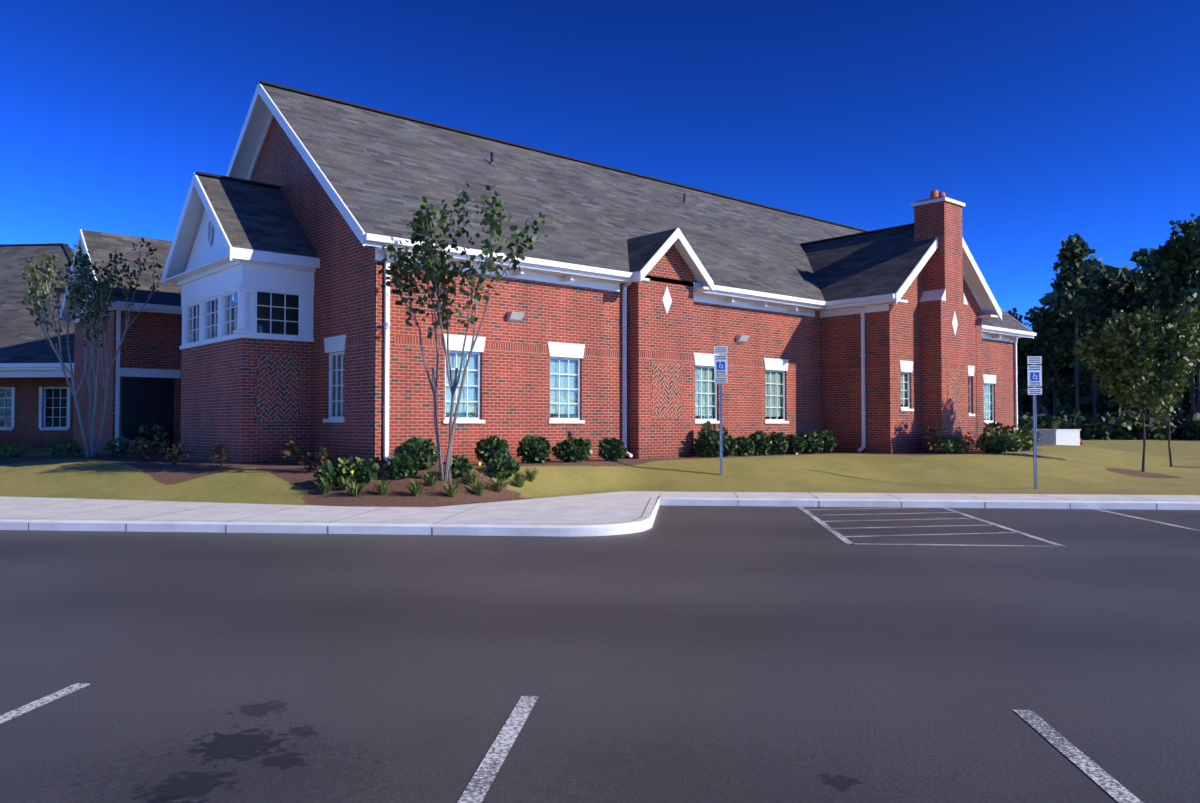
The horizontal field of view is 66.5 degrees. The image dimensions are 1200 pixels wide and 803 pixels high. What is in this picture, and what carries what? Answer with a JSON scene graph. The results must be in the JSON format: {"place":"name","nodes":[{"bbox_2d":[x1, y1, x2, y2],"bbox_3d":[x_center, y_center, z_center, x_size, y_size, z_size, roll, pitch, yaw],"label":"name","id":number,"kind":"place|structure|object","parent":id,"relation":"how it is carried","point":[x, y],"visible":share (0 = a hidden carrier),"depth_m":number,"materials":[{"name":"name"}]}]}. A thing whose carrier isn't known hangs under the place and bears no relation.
{"place":"outdoors","nodes":[
{"label":"outdoors","id":0,"kind":"place"},
{"bbox_2d":[73,116,1014,466],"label":"brick walls","id":1,"kind":"structure","parent":0,"point":[213,392],"depth_m":22.90,"materials":[{"name":"red brick"}]},
{"bbox_2d":[59,82,1036,462],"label":"white trim","id":2,"kind":"structure","parent":1,"relation":"attached to","point":[201,270],"depth_m":22.08,"materials":[{"name":"white paint"}]},
{"bbox_2d":[82,80,1030,331],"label":"roof","id":3,"kind":"structure","parent":1,"relation":"attached to","point":[384,172],"depth_m":24.96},
{"bbox_2d":[208,162,687,240],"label":"roof vents","id":4,"kind":"object","parent":3,"relation":"on","point":[493,164],"visible":0.52,"depth_m":24.85,"materials":[{"name":"grey metal"}]},
{"bbox_2d":[507,312,748,343],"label":"wall lights","id":5,"kind":"object","parent":1,"relation":"attached to","point":[517,317],"visible":1,"depth_m":20.84},
{"bbox_2d":[930,190,944,197],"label":"chimney pots","id":6,"kind":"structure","parent":1,"relation":"on","point":[934,193],"depth_m":28.24,"materials":[{"name":"orange ceramic"}]},
{"bbox_2d":[0,505,1199,802],"bbox_3d":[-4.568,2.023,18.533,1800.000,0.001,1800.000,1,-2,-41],"label":"parking lot","id":7,"kind":"structure","parent":0,"point":[734,655],"depth_m":6.06,"materials":[{"name":"grey asphalt"}]},
{"bbox_2d":[0,434,1199,506],"bbox_3d":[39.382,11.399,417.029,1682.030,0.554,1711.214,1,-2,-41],"label":"lawn ground","id":8,"kind":"structure","parent":0,"point":[1101,466],"depth_m":20.19,"materials":[{"name":"green plant"}]},
{"bbox_2d":[0,377,73,447],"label":"brick wall","id":9,"kind":"structure","parent":8,"relation":"on","point":[27,431],"depth_m":33.08,"materials":[{"name":"red brick"}]},
{"bbox_2d":[0,390,64,426],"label":"window panes","id":10,"kind":"structure","parent":9,"relation":"attached to","point":[47,408],"depth_m":33.08,"materials":[{"name":"glass"}]},
{"bbox_2d":[0,363,73,427],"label":"window trim","id":11,"kind":"structure","parent":9,"relation":"attached to","point":[27,370],"depth_m":31.03,"materials":[{"name":"white paint"}]},
{"bbox_2d":[0,243,74,362],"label":"roof","id":12,"kind":"structure","parent":9,"relation":"attached to","point":[22,337],"depth_m":33.80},
{"bbox_2d":[28,244,161,456],"bbox_3d":[-13.684,-1.351,24.391,2.928,5.760,3.436,1,-2,-41],"label":"tree trunk","id":13,"kind":"object","parent":8,"relation":"on","point":[91,452],"visible":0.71,"depth_m":24.20,"materials":[{"name":"grey wood"}]},
{"bbox_2d":[21,237,161,356],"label":"myrtle leaves","id":14,"kind":"object","parent":13,"relation":"attached to","point":[84,272],"visible":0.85,"depth_m":23.80,"materials":[{"name":"green plant"}]},
{"bbox_2d":[0,423,372,481],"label":"green plants","id":15,"kind":"object","parent":8,"relation":"on","point":[5,447],"visible":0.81,"depth_m":23.88,"materials":[{"name":"green plant"}]},
{"bbox_2d":[350,461,480,473],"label":"bed flowers","id":16,"kind":"object","parent":8,"relation":"on","point":[456,471],"visible":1,"depth_m":16.66,"materials":[{"name":"red plant"}]},
{"bbox_2d":[313,453,520,486],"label":"bed shrubs","id":17,"kind":"object","parent":8,"relation":"on","point":[464,464],"depth_m":17.49,"materials":[{"name":"green plant"}]},
{"bbox_2d":[313,465,539,496],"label":"bed plants","id":18,"kind":"object","parent":8,"relation":"on","point":[451,490],"visible":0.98,"depth_m":16.93,"materials":[{"name":"green plant"}]},
{"bbox_2d":[387,204,534,480],"bbox_3d":[-2.761,-1.201,17.161,2.892,5.466,1.069,0,-1,16],"label":"tree trunk","id":19,"kind":"object","parent":8,"relation":"on","point":[447,474],"visible":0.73,"depth_m":17.31,"materials":[{"name":"grey wood"}]},
{"bbox_2d":[378,183,548,338],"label":"tree leaves","id":20,"kind":"object","parent":19,"relation":"on","point":[418,223],"visible":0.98,"depth_m":17.23,"materials":[{"name":"green plant"}]},
{"bbox_2d":[127,421,1031,471],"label":"shrubs","id":21,"kind":"object","parent":8,"relation":"on","point":[294,448],"depth_m":20.74,"materials":[{"name":"green plant"}]},
{"bbox_2d":[393,421,1040,469],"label":"shrubs","id":22,"kind":"object","parent":8,"relation":"on","point":[503,446],"visible":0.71,"depth_m":21.57,"materials":[{"name":"green plant"}]},
{"bbox_2d":[719,354,721,474],"bbox_3d":[2.728,0.351,20.628,0.056,3.200,0.055,0,-1,5],"label":"sign post","id":23,"kind":"object","parent":8,"relation":"on","point":[720,426],"visible":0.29,"depth_m":20.61,"materials":[{"name":"grey metal"}]},
{"bbox_2d":[714,346,727,382],"bbox_3d":[2.724,-0.830,20.625,0.300,0.840,0.011,0,-1,5],"label":"sign","id":24,"kind":"object","parent":23,"relation":"attached to","point":[720,361],"visible":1,"depth_m":20.62,"materials":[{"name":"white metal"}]},
{"bbox_2d":[717,362,724,369],"bbox_3d":[2.724,-0.805,20.622,0.190,0.190,0.008,0,-1,5],"label":"sign","id":25,"kind":"object","parent":24,"relation":"attached to","point":[718,364],"visible":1,"depth_m":20.62,"materials":[{"name":"blue metal"}]},
{"bbox_2d":[927,422,1038,453],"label":"shrubs","id":26,"kind":"object","parent":8,"relation":"on","point":[1026,435],"depth_m":27.24,"materials":[{"name":"green plant"}]},
{"bbox_2d":[1032,364,1036,488],"bbox_3d":[9.498,0.612,19.986,0.056,3.200,0.055,0,-1,5],"label":"sign post","id":27,"kind":"object","parent":8,"relation":"on","point":[1034,442],"visible":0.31,"depth_m":19.97,"materials":[{"name":"grey metal"}]},
{"bbox_2d":[1027,356,1041,394],"bbox_3d":[9.495,-0.568,19.982,0.300,0.840,0.011,0,-1,5],"label":"sign","id":28,"kind":"object","parent":27,"relation":"attached to","point":[1039,371],"visible":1,"depth_m":19.98,"materials":[{"name":"white metal"}]},
{"bbox_2d":[1030,372,1038,380],"bbox_3d":[9.494,-0.543,19.979,0.190,0.190,0.008,0,-1,5],"label":"sign","id":29,"kind":"object","parent":28,"relation":"attached to","point":[1032,375],"visible":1,"depth_m":19.98,"materials":[{"name":"blue metal"}]},
{"bbox_2d":[1031,429,1080,445],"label":"utility box","id":30,"kind":"object","parent":8,"relation":"on","point":[1059,436],"visible":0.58,"depth_m":44.39,"materials":[{"name":"white metal"}]},
{"bbox_2d":[1005,214,1199,392],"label":"forest leaves","id":31,"kind":"object","parent":8,"relation":"on","point":[1132,294],"visible":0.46,"depth_m":99.31,"materials":[{"name":"green plant"}]},
{"bbox_2d":[1017,370,1199,439],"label":"forest understory","id":32,"kind":"object","parent":8,"relation":"on","point":[1109,427],"visible":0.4,"depth_m":84.48,"materials":[{"name":"green plant"}]},
{"bbox_2d":[1021,222,1199,428],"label":"tree trunks","id":33,"kind":"object","parent":8,"relation":"on","point":[1095,397],"depth_m":95.46,"materials":[{"name":"brown wood"}]},
{"bbox_2d":[1071,293,1199,471],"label":"lawn tree","id":34,"kind":"object","parent":8,"relation":"on","point":[1144,340],"depth_m":25.15,"materials":[{"name":"green plant"}]},
{"bbox_2d":[1103,340,1199,466],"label":"lawn tree","id":35,"kind":"object","parent":8,"relation":"on","point":[1188,374],"depth_m":30.07,"materials":[{"name":"green plant"}]},
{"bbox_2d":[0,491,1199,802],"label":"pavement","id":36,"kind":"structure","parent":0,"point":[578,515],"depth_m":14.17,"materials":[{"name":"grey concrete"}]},
{"bbox_2d":[5,493,1199,534],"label":"pavement joint","id":37,"kind":"object","parent":36,"relation":"on","point":[474,507],"visible":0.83,"depth_m":14.30,"materials":[{"name":"grey concrete"}]},
{"bbox_2d":[0,0,1199,329],"label":"sky","id":38,"kind":"structure","parent":0,"point":[1051,121],"materials":[{"name":"blue"}]},
{"bbox_2d":[258,354,961,420],"bbox_3d":[1.940,-0.232,23.852,20.334,1.470,0.834,1,-2,-23],"label":"church brick","id":39,"kind":"object","parent":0,"point":[277,387],"visible":1,"depth_m":20.56,"materials":[{"name":"red brick"}]},
{"bbox_2d":[445,353,990,418],"bbox_3d":[5.769,-0.234,27.087,26.776,1.386,3.272,1,-2,-37],"label":"church blind","id":40,"kind":"object","parent":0,"point":[472,375],"depth_m":22.16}
]}

